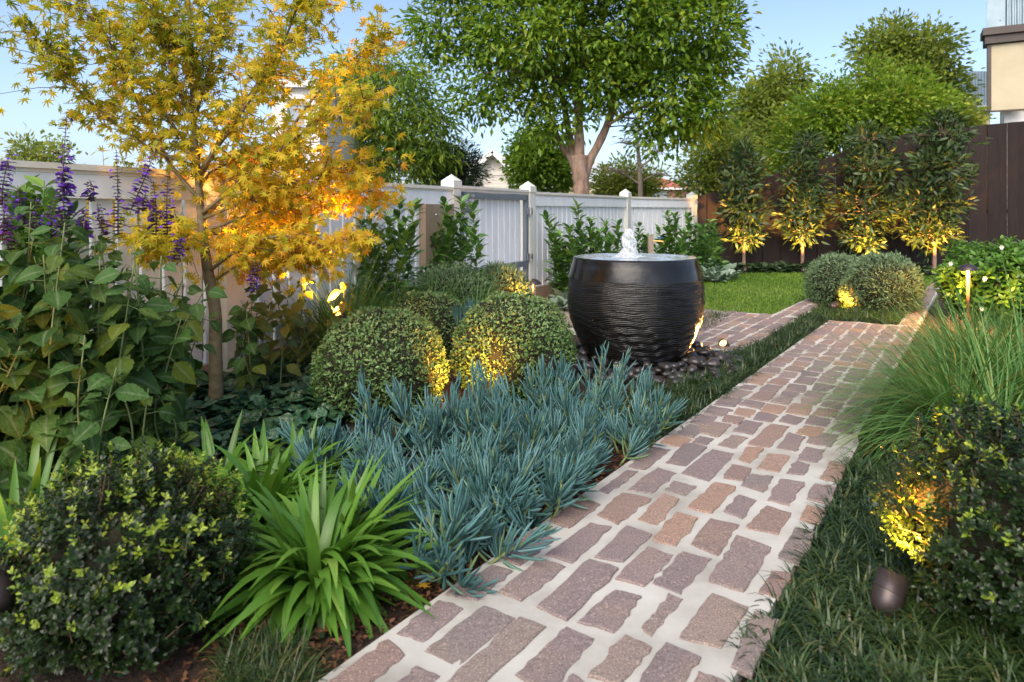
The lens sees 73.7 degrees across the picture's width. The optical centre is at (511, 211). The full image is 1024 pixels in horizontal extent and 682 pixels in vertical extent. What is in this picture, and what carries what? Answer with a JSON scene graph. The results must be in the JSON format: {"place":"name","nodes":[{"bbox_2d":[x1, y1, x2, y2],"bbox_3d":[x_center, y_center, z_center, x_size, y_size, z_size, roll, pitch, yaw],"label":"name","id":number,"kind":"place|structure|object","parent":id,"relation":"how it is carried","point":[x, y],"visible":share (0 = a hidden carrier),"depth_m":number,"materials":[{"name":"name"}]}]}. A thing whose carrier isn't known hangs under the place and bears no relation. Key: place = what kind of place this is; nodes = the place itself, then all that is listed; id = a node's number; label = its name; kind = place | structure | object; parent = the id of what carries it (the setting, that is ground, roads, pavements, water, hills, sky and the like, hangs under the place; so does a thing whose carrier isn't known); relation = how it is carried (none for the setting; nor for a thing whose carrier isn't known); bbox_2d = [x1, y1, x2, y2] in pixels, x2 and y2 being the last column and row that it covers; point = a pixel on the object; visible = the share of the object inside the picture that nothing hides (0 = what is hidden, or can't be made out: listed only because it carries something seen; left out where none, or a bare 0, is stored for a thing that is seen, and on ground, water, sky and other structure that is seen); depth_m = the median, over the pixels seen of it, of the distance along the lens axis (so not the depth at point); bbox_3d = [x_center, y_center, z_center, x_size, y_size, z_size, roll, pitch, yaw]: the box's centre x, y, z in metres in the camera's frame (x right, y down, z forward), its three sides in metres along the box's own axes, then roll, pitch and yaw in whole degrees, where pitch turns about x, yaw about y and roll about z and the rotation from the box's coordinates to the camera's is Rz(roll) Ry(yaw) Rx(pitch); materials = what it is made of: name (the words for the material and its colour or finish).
{"place":"outdoors","nodes":[
{"label":"outdoors","id":0,"kind":"place"},
{"bbox_2d":[30,212,697,284],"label":"ground","id":1,"kind":"structure","parent":0,"point":[87,252],"depth_m":17.55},
{"bbox_2d":[0,123,87,162],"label":"street tree","id":2,"kind":"object","parent":1,"relation":"on","point":[28,153],"visible":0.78,"depth_m":19.87,"materials":[{"name":"green plant"}]},
{"bbox_2d":[306,35,473,185],"bbox_3d":[-2.386,-1.117,12.928,3.298,4.846,2.696,0,0,0],"label":"street tree","id":3,"kind":"object","parent":1,"relation":"on","point":[411,142],"visible":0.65,"depth_m":12.67,"materials":[{"name":"green plant"}]},
{"bbox_2d":[412,125,495,192],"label":"street shrub","id":4,"kind":"object","parent":1,"relation":"on","point":[472,170],"visible":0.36,"depth_m":13.34,"materials":[{"name":"green plant"}]},
{"bbox_2d":[467,149,515,194],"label":"weatherboard house","id":5,"kind":"structure","parent":1,"relation":"on","point":[496,173],"depth_m":33.00,"materials":[{"name":"wood"}]},
{"bbox_2d":[496,114,593,194],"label":"street tree","id":6,"kind":"object","parent":1,"relation":"on","point":[549,170],"visible":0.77,"depth_m":15.63,"materials":[{"name":"green plant"}]},
{"bbox_2d":[389,0,763,193],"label":"street tree","id":7,"kind":"object","parent":1,"relation":"on","point":[594,51],"visible":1,"depth_m":10.70,"materials":[{"name":"green plant"}]},
{"bbox_2d":[558,160,608,194],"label":"tin roof house","id":8,"kind":"structure","parent":1,"relation":"on","point":[595,164],"depth_m":34.27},
{"bbox_2d":[589,150,671,197],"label":"street shrub","id":9,"kind":"object","parent":1,"relation":"on","point":[614,184],"visible":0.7,"depth_m":16.27,"materials":[{"name":"green plant"}]},
{"bbox_2d":[598,132,675,196],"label":"bare tree","id":10,"kind":"object","parent":1,"relation":"on","point":[640,181],"visible":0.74,"depth_m":15.46,"materials":[{"name":"grey plant"}]},
{"bbox_2d":[647,178,691,197],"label":"tiled house","id":11,"kind":"structure","parent":1,"relation":"on","point":[672,192],"depth_m":42.00,"materials":[{"name":"brick"}]},
{"bbox_2d":[659,111,777,200],"bbox_3d":[4.828,-0.971,16.003,2.818,3.748,2.166,0,0,0],"label":"street tree","id":12,"kind":"object","parent":1,"relation":"on","point":[704,178],"visible":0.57,"depth_m":15.76,"materials":[{"name":"green plant"}]},
{"bbox_2d":[719,37,829,174],"bbox_3d":[6.689,-1.622,17.996,3.295,5.803,2.784,0,0,0],"label":"street tree","id":13,"kind":"object","parent":1,"relation":"on","point":[771,86],"visible":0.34,"depth_m":17.61,"materials":[{"name":"green plant"}]},
{"bbox_2d":[753,39,983,173],"bbox_3d":[6.667,-1.191,13.005,4.268,4.229,2.140,0,0,0],"label":"neighbour shrub","id":14,"kind":"object","parent":1,"relation":"on","point":[894,101],"visible":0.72,"depth_m":12.71,"materials":[{"name":"green plant"}]},
{"bbox_2d":[830,6,985,122],"bbox_3d":[9.846,-2.000,17.019,3.724,6.417,2.630,0,0,0],"label":"street tree","id":15,"kind":"object","parent":1,"relation":"on","point":[891,38],"visible":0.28,"depth_m":16.59,"materials":[{"name":"green plant"}]},
{"bbox_2d":[936,87,996,126],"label":"neighbour shrub","id":16,"kind":"object","parent":1,"relation":"on","point":[978,119],"visible":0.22,"depth_m":12.98,"materials":[{"name":"green plant"}]},
{"bbox_2d":[959,71,989,123],"bbox_3d":[13.070,-1.449,19.435,0.732,4.897,1.130,0,0,0],"label":"zinc extension","id":17,"kind":"object","parent":1,"relation":"on","point":[982,75],"visible":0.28,"depth_m":18.99,"materials":[{"name":"metal"}]},
{"bbox_2d":[980,0,1023,122],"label":"neighbour house","id":18,"kind":"structure","parent":1,"relation":"on","point":[1002,36],"depth_m":13.56,"materials":[{"name":"paint"}]},
{"bbox_2d":[0,0,999,211],"label":"sky","id":19,"kind":"structure","parent":0,"point":[818,26],"materials":[{"name":"blue"}]},
{"bbox_2d":[0,273,1023,681],"bbox_3d":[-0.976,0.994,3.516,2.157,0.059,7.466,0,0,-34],"label":"bark mulch","id":20,"kind":"object","parent":0,"point":[242,624],"visible":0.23,"depth_m":1.62,"materials":[{"name":"wood"}]},
{"bbox_2d":[0,553,16,613],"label":"garden spotlight","id":21,"kind":"object","parent":20,"relation":"on","point":[7,599],"visible":0.63,"depth_m":1.43,"materials":[{"name":"brown metal"}]},
{"bbox_2d":[0,459,73,675],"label":"agapanthus","id":22,"kind":"object","parent":20,"relation":"on","point":[14,493],"visible":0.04,"depth_m":1.84,"materials":[{"name":"green plant"}]},
{"bbox_2d":[0,173,96,331],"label":"laurel","id":23,"kind":"object","parent":20,"relation":"on","point":[47,194],"visible":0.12,"depth_m":2.82,"materials":[{"name":"green plant"}]},
{"bbox_2d":[0,114,99,502],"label":"salvia","id":24,"kind":"object","parent":20,"relation":"on","point":[51,342],"visible":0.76,"depth_m":2.22,"materials":[{"name":"green plant"}]},
{"bbox_2d":[0,413,138,547],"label":"agapanthus","id":25,"kind":"object","parent":20,"relation":"on","point":[40,478],"visible":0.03,"depth_m":2.08,"materials":[{"name":"green plant"}]},
{"bbox_2d":[0,334,163,506],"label":"salvia","id":26,"kind":"object","parent":20,"relation":"on","point":[80,430],"visible":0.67,"depth_m":2.10,"materials":[{"name":"green plant"}]},
{"bbox_2d":[2,450,214,531],"bbox_3d":[-1.227,0.912,2.147,0.674,0.273,0.658,0,0,0],"label":"agapanthus","id":27,"kind":"object","parent":20,"relation":"on","point":[135,457],"visible":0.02,"depth_m":2.05,"materials":[{"name":"green plant"}]},
{"bbox_2d":[18,142,227,464],"bbox_3d":[-1.463,0.370,2.550,0.706,1.263,0.768,0,0,0],"label":"salvia","id":28,"kind":"object","parent":20,"relation":"on","point":[104,312],"visible":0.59,"depth_m":2.44,"materials":[{"name":"green plant"}]},
{"bbox_2d":[0,436,260,681],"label":"box bush","id":29,"kind":"object","parent":20,"relation":"on","point":[124,562],"visible":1,"depth_m":1.48,"materials":[{"name":"green plant"}]},
{"bbox_2d":[103,385,201,468],"bbox_3d":[-1.244,0.783,2.396,0.440,0.437,0.278,0,0,42],"label":"salvia","id":30,"kind":"object","parent":20,"relation":"on","point":[167,412],"visible":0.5,"depth_m":2.37,"materials":[{"name":"green plant"}]},
{"bbox_2d":[100,262,262,446],"bbox_3d":[-1.503,0.616,2.785,0.664,0.773,0.923,0,0,0],"label":"salvia","id":31,"kind":"object","parent":20,"relation":"on","point":[152,348],"visible":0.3,"depth_m":2.78,"materials":[{"name":"green plant"}]},
{"bbox_2d":[0,0,416,398],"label":"maple tree","id":32,"kind":"object","parent":20,"relation":"on","point":[254,164],"visible":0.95,"depth_m":3.30,"materials":[{"name":"yellow plant"}]},
{"bbox_2d":[127,409,298,512],"bbox_3d":[-1.025,0.922,2.339,0.677,0.378,0.674,0,0,0],"label":"agapanthus","id":33,"kind":"object","parent":20,"relation":"on","point":[208,446],"visible":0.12,"depth_m":2.44,"materials":[{"name":"green plant"}]},
{"bbox_2d":[177,283,272,391],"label":"leafy shrub","id":34,"kind":"object","parent":20,"relation":"on","point":[251,348],"visible":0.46,"depth_m":3.48,"materials":[{"name":"green plant"}]},
{"bbox_2d":[0,157,461,388],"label":"white fence","id":35,"kind":"object","parent":20,"relation":"on","point":[104,182],"visible":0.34,"depth_m":3.78,"materials":[{"name":"paint"}]},
{"bbox_2d":[420,204,453,266],"bbox_3d":[-0.639,0.200,5.869,0.065,0.520,0.450,0,0,27],"label":"letterbox","id":36,"kind":"object","parent":35,"relation":"attached to","point":[431,216],"visible":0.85,"depth_m":5.71,"materials":[{"name":"beige paint"}]},
{"bbox_2d":[458,186,532,279],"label":"garden gate","id":37,"kind":"structure","parent":35,"relation":"attached to","point":[498,216],"depth_m":7.00,"materials":[{"name":"paint"}]},
{"bbox_2d":[127,353,346,479],"bbox_3d":[-1.385,0.948,3.721,1.220,0.149,2.880,0,0,0],"label":"ground cover plant","id":38,"kind":"object","parent":20,"relation":"on","point":[293,393],"visible":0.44,"depth_m":3.23,"materials":[{"name":"green plant"}]},
{"bbox_2d":[190,419,340,553],"bbox_3d":[-0.814,0.923,2.207,0.670,0.412,0.722,0,0,0],"label":"agapanthus","id":39,"kind":"object","parent":20,"relation":"on","point":[272,482],"visible":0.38,"depth_m":2.24,"materials":[{"name":"green plant"}]},
{"bbox_2d":[191,604,344,681],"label":"mondo grass","id":40,"kind":"structure","parent":20,"relation":"on","point":[250,650],"depth_m":1.47,"materials":[{"name":"plant"}]},
{"bbox_2d":[234,291,304,384],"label":"leafy shrub","id":41,"kind":"object","parent":20,"relation":"on","point":[264,326],"visible":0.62,"depth_m":3.75,"materials":[{"name":"green plant"}]},
{"bbox_2d":[220,416,373,501],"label":"agapanthus","id":42,"kind":"object","parent":20,"relation":"on","point":[293,450],"visible":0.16,"depth_m":2.49,"materials":[{"name":"green plant"}]},
{"bbox_2d":[256,274,358,362],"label":"leafy shrub","id":43,"kind":"object","parent":20,"relation":"on","point":[279,297],"visible":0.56,"depth_m":4.15,"materials":[{"name":"green plant"}]},
{"bbox_2d":[268,80,363,277],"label":"white house","id":44,"kind":"structure","parent":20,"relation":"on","point":[297,93],"depth_m":10.20,"materials":[{"name":"paint"}]},
{"bbox_2d":[282,95,310,176],"bbox_3d":[-3.209,-1.106,10.170,0.406,1.256,0.070,0,0,0],"label":"window","id":45,"kind":"structure","parent":44,"relation":"in","point":[296,114],"depth_m":10.19,"materials":[{"name":"white paint"}]},
{"bbox_2d":[195,446,457,673],"bbox_3d":[-0.508,0.913,1.828,0.717,0.531,0.709,0,0,-31],"label":"agapanthus","id":46,"kind":"object","parent":20,"relation":"on","point":[327,576],"visible":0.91,"depth_m":1.71,"materials":[{"name":"green plant"}]},
{"bbox_2d":[272,260,385,354],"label":"tussock grass","id":47,"kind":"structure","parent":20,"relation":"on","point":[334,306],"depth_m":4.60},
{"bbox_2d":[233,233,462,380],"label":"tussock grass","id":48,"kind":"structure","parent":20,"relation":"on","point":[319,333],"depth_m":4.29,"materials":[{"name":"plant"}]},
{"bbox_2d":[264,464,438,585],"bbox_3d":[-0.503,0.909,2.040,0.593,0.342,0.522,0,0,0],"label":"agapanthus","id":49,"kind":"object","parent":20,"relation":"on","point":[352,494],"visible":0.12,"depth_m":1.95,"materials":[{"name":"green plant"}]},
{"bbox_2d":[308,305,450,421],"bbox_3d":[-0.673,0.749,3.499,0.719,0.543,0.730,0,0,0],"label":"ball topiary","id":50,"kind":"object","parent":20,"relation":"on","point":[382,345],"visible":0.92,"depth_m":3.28,"materials":[{"name":"green plant"}]},
{"bbox_2d":[341,197,426,308],"bbox_3d":[-0.947,0.442,4.981,0.678,1.120,0.486,0,0,0],"label":"laurel","id":51,"kind":"object","parent":20,"relation":"on","point":[404,236],"visible":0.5,"depth_m":4.94,"materials":[{"name":"green plant"}]},
{"bbox_2d":[292,245,476,358],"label":"tussock grass","id":52,"kind":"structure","parent":20,"relation":"on","point":[374,300],"depth_m":4.57,"materials":[{"name":"plant"}]},
{"bbox_2d":[364,258,491,347],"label":"tussock grass","id":53,"kind":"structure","parent":20,"relation":"on","point":[436,287],"depth_m":5.14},
{"bbox_2d":[388,289,469,363],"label":"ball topiary","id":54,"kind":"object","parent":20,"relation":"on","point":[443,316],"visible":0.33,"depth_m":4.45,"materials":[{"name":"green plant"}]},
{"bbox_2d":[413,259,494,306],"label":"dome bush","id":55,"kind":"object","parent":20,"relation":"on","point":[442,277],"visible":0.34,"depth_m":5.41,"materials":[{"name":"green plant"}]},
{"bbox_2d":[420,194,490,282],"bbox_3d":[-0.489,0.427,5.719,0.673,1.150,0.467,0,0,21],"label":"laurel","id":56,"kind":"object","parent":20,"relation":"on","point":[449,223],"visible":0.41,"depth_m":5.65,"materials":[{"name":"green plant"}]},
{"bbox_2d":[450,297,480,342],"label":"blue chalk sticks","id":57,"kind":"object","parent":20,"relation":"on","point":[459,315],"visible":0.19,"depth_m":4.38,"materials":[{"name":"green plant"}]},
{"bbox_2d":[276,339,688,596],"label":"blue chalk sticks","id":58,"kind":"object","parent":20,"relation":"on","point":[551,442],"visible":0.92,"depth_m":2.46,"materials":[{"name":"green plant"}]},
{"bbox_2d":[417,259,547,309],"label":"tussock grass","id":59,"kind":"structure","parent":20,"relation":"on","point":[477,288],"depth_m":5.25,"materials":[{"name":"plant"}]},
{"bbox_2d":[477,260,531,295],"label":"dome bush","id":60,"kind":"object","parent":20,"relation":"on","point":[511,278],"visible":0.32,"depth_m":5.73,"materials":[{"name":"green plant"}]},
{"bbox_2d":[449,290,577,400],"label":"ball topiary","id":61,"kind":"object","parent":20,"relation":"on","point":[512,335],"visible":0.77,"depth_m":3.61,"materials":[{"name":"green plant"}]},
{"bbox_2d":[538,209,578,297],"bbox_3d":[0.571,0.490,7.506,0.453,1.022,0.458,0,0,-19],"label":"laurel","id":62,"kind":"object","parent":20,"relation":"on","point":[562,258],"visible":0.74,"depth_m":7.50,"materials":[{"name":"green plant"}]},
{"bbox_2d":[520,181,631,297],"bbox_3d":[0.934,0.338,8.880,0.138,1.345,3.111,0,0,31],"label":"white fence","id":63,"kind":"object","parent":20,"relation":"on","point":[609,207],"visible":0.5,"depth_m":8.15,"materials":[{"name":"paint"}]},
{"bbox_2d":[569,198,607,254],"bbox_3d":[0.858,0.422,7.926,0.548,1.157,0.384,0,0,-20],"label":"laurel","id":64,"kind":"object","parent":20,"relation":"on","point":[582,238],"visible":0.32,"depth_m":7.89,"materials":[{"name":"green plant"}]},
{"bbox_2d":[597,218,636,252],"bbox_3d":[1.243,0.531,8.308,0.599,0.940,0.420,0,0,0],"label":"laurel","id":65,"kind":"object","parent":20,"relation":"on","point":[609,238],"visible":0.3,"depth_m":8.29,"materials":[{"name":"green plant"}]},
{"bbox_2d":[567,257,704,369],"bbox_3d":[0.820,0.653,4.560,0.907,0.694,0.904,0,0,0],"label":"fountain pot","id":66,"kind":"object","parent":20,"relation":"on","point":[652,312],"visible":0.94,"depth_m":4.19,"materials":[{"name":"ceramic"}]},
{"bbox_2d":[575,253,695,260],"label":"pool of water","id":67,"kind":"structure","parent":66,"relation":"in","point":[648,257],"depth_m":4.48,"materials":[{"name":"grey liquid"}]},
{"bbox_2d":[613,229,645,257],"bbox_3d":[0.778,0.212,4.550,0.206,0.194,0.207,0,0,32],"label":"water jet","id":68,"kind":"object","parent":67,"relation":"on","point":[629,252],"visible":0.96,"depth_m":4.52,"materials":[{"name":"white"}]},
{"bbox_2d":[631,222,651,252],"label":"laurel","id":69,"kind":"object","parent":20,"relation":"on","point":[643,245],"visible":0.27,"depth_m":8.66,"materials":[{"name":"green plant"}]},
{"bbox_2d":[631,192,697,254],"bbox_3d":[2.414,0.338,10.900,0.138,1.345,1.930,0,0,44],"label":"white fence","id":70,"kind":"object","parent":20,"relation":"on","point":[648,212],"visible":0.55,"depth_m":10.76,"materials":[{"name":"paint"}]},
{"bbox_2d":[662,371,671,376],"bbox_3d":[0.928,0.973,4.086,0.066,0.038,0.050,0,0,-1],"label":"pebble","id":71,"kind":"object","parent":20,"relation":"on","point":[666,372],"visible":0.6,"depth_m":4.07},
{"bbox_2d":[657,362,672,370],"bbox_3d":[0.931,0.938,4.135,0.071,0.055,0.093,0,0,-37],"label":"pebble","id":72,"kind":"object","parent":71,"relation":"on","point":[665,366],"visible":0.98,"depth_m":4.11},
{"bbox_2d":[653,209,688,254],"bbox_3d":[2.098,0.485,9.165,0.565,1.033,0.549,0,0,0],"label":"laurel","id":73,"kind":"object","parent":20,"relation":"on","point":[669,239],"visible":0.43,"depth_m":9.18,"materials":[{"name":"green plant"}]},
{"bbox_2d":[681,208,720,268],"bbox_3d":[2.692,0.475,9.945,0.700,1.054,0.481,0,0,0],"label":"laurel","id":74,"kind":"object","parent":20,"relation":"on","point":[695,249],"visible":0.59,"depth_m":9.90,"materials":[{"name":"green plant"}]},
{"bbox_2d":[711,134,777,264],"bbox_3d":[3.789,-0.138,11.061,1.002,2.278,1.034,0,0,0],"label":"columnar tree","id":75,"kind":"object","parent":20,"relation":"on","point":[743,168],"visible":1,"depth_m":11.01,"materials":[{"name":"green plant"}]},
{"bbox_2d":[621,301,911,440],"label":"mondo grass","id":76,"kind":"structure","parent":20,"relation":"on","point":[756,355],"depth_m":4.42,"materials":[{"name":"plant"}]},
{"bbox_2d":[771,123,836,271],"bbox_3d":[4.684,-0.195,10.986,1.060,2.392,0.988,0,0,-45],"label":"columnar tree","id":77,"kind":"object","parent":20,"relation":"on","point":[805,193],"visible":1,"depth_m":10.90,"materials":[{"name":"green plant"}]},
{"bbox_2d":[720,260,939,275],"bbox_3d":[5.279,0.912,10.758,4.045,0.251,0.858,0,0,11],"label":"ground cover row","id":78,"kind":"object","parent":20,"relation":"on","point":[782,267],"visible":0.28,"depth_m":10.81,"materials":[{"name":"green plant"}]},
{"bbox_2d":[697,121,1023,266],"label":"timber fence","id":79,"kind":"object","parent":20,"relation":"on","point":[999,188],"visible":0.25,"depth_m":11.31,"materials":[{"name":"wood"}]},
{"bbox_2d":[708,433,1023,681],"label":"mondo grass","id":80,"kind":"structure","parent":20,"relation":"on","point":[828,565],"depth_m":1.61,"materials":[{"name":"plant"}]},
{"bbox_2d":[830,119,905,256],"bbox_3d":[5.662,-0.246,10.953,1.190,2.494,1.094,0,0,0],"label":"columnar tree","id":81,"kind":"object","parent":20,"relation":"on","point":[868,169],"visible":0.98,"depth_m":10.85,"materials":[{"name":"green plant"}]},
{"bbox_2d":[870,566,909,617],"bbox_3d":[0.941,0.975,1.702,0.105,0.170,0.074,0,0,-37],"label":"garden spotlight","id":82,"kind":"object","parent":20,"relation":"on","point":[889,589],"visible":0.89,"depth_m":1.68,"materials":[{"name":"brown metal"}]},
{"bbox_2d":[769,270,1023,461],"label":"tussock grass","id":83,"kind":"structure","parent":20,"relation":"on","point":[943,383],"depth_m":3.00,"materials":[{"name":"plant"}]},
{"bbox_2d":[801,275,1023,473],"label":"tussock grass","id":84,"kind":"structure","parent":20,"relation":"on","point":[991,389],"depth_m":2.85,"materials":[{"name":"plant"}]},
{"bbox_2d":[809,271,1023,419],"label":"tussock grass","id":85,"kind":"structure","parent":20,"relation":"on","point":[952,342],"depth_m":3.60,"materials":[{"name":"plant"}]},
{"bbox_2d":[848,256,1023,422],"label":"tussock grass","id":86,"kind":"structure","parent":20,"relation":"on","point":[1011,358],"depth_m":3.38,"materials":[{"name":"plant"}]},
{"bbox_2d":[886,103,992,268],"bbox_3d":[6.502,-0.338,10.470,1.300,2.677,1.180,0,0,-27],"label":"columnar tree","id":87,"kind":"object","parent":20,"relation":"on","point":[937,192],"visible":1,"depth_m":10.38,"materials":[{"name":"green plant"}]},
{"bbox_2d":[867,391,1023,652],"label":"box bush","id":88,"kind":"object","parent":20,"relation":"on","point":[965,505],"visible":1,"depth_m":1.63,"materials":[{"name":"green plant"}]},
{"bbox_2d":[872,288,1023,366],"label":"tussock grass","id":89,"kind":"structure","parent":20,"relation":"on","point":[947,327],"depth_m":4.51,"materials":[{"name":"plant"}]},
{"bbox_2d":[914,313,991,338],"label":"dry grass","id":90,"kind":"structure","parent":20,"relation":"on","point":[949,327],"depth_m":5.39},
{"bbox_2d":[899,298,1023,373],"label":"tussock grass","id":91,"kind":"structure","parent":20,"relation":"on","point":[1000,333],"depth_m":4.17,"materials":[{"name":"plant"}]},
{"bbox_2d":[957,264,978,321],"bbox_3d":[3.909,0.724,5.850,0.154,0.552,0.154,0,0,0],"label":"path lamp","id":92,"kind":"object","parent":20,"relation":"on","point":[967,268],"visible":0.97,"depth_m":5.84,"materials":[{"name":"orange metal"}]},
{"bbox_2d":[931,235,1023,322],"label":"gardenia bush","id":93,"kind":"object","parent":20,"relation":"on","point":[988,277],"visible":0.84,"depth_m":6.09,"materials":[{"name":"green plant"}]},
{"bbox_2d":[933,294,1023,355],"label":"tussock grass","id":94,"kind":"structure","parent":20,"relation":"on","point":[1015,338],"depth_m":4.60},
{"bbox_2d":[318,282,939,681],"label":"garden path","id":95,"kind":"structure","parent":0,"point":[658,556],"depth_m":1.90,"materials":[{"name":"brick"}]},
{"bbox_2d":[537,298,820,352],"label":"cross path","id":96,"kind":"structure","parent":0,"point":[734,328],"depth_m":5.82,"materials":[{"name":"brick"}]},
{"bbox_2d":[549,287,567,309],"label":"silver plant","id":97,"kind":"object","parent":96,"relation":"on","point":[560,299],"visible":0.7,"depth_m":6.80,"materials":[{"name":"green plant"}]},
{"bbox_2d":[700,305,735,330],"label":"mondo grass","id":98,"kind":"structure","parent":0,"point":[712,315],"depth_m":6.20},
{"bbox_2d":[703,271,935,322],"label":"lawn","id":99,"kind":"structure","parent":0,"point":[758,295],"depth_m":7.88,"materials":[{"name":"plant"}]},
{"bbox_2d":[647,235,664,252],"bbox_3d":[1.815,0.648,8.592,0.210,0.704,0.071,0,0,6],"label":"garden tap","id":100,"kind":"object","parent":99,"relation":"on","point":[650,243],"visible":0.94,"depth_m":8.57,"materials":[{"name":"beige"}]},
{"bbox_2d":[697,218,728,265],"bbox_3d":[3.087,0.552,10.559,0.544,0.899,0.506,0,0,0],"label":"laurel","id":101,"kind":"object","parent":99,"relation":"on","point":[719,244],"visible":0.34,"depth_m":10.57,"materials":[{"name":"green plant"}]},
{"bbox_2d":[700,261,740,281],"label":"silver plant","id":102,"kind":"object","parent":99,"relation":"on","point":[723,273],"visible":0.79,"depth_m":9.53,"materials":[{"name":"green plant"}]},
{"bbox_2d":[801,250,856,305],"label":"round bush","id":103,"kind":"object","parent":99,"relation":"on","point":[823,282],"visible":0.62,"depth_m":7.12,"materials":[{"name":"green plant"}]},
{"bbox_2d":[837,249,929,313],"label":"round bush","id":104,"kind":"object","parent":99,"relation":"on","point":[880,271],"visible":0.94,"depth_m":6.58,"materials":[{"name":"green plant"}]},
{"bbox_3d":[1.117,0.980,4.210,0.072,0.055,0.093,8,9,-6],"label":"pebble","id":105,"kind":"object","parent":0,"visible":0},
{"bbox_2d":[687,358,701,367],"bbox_3d":[1.137,0.941,4.239,0.092,0.057,0.079,7,-17,25],"label":"pebble","id":106,"kind":"object","parent":105,"relation":"on","point":[694,361],"visible":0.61,"depth_m":4.21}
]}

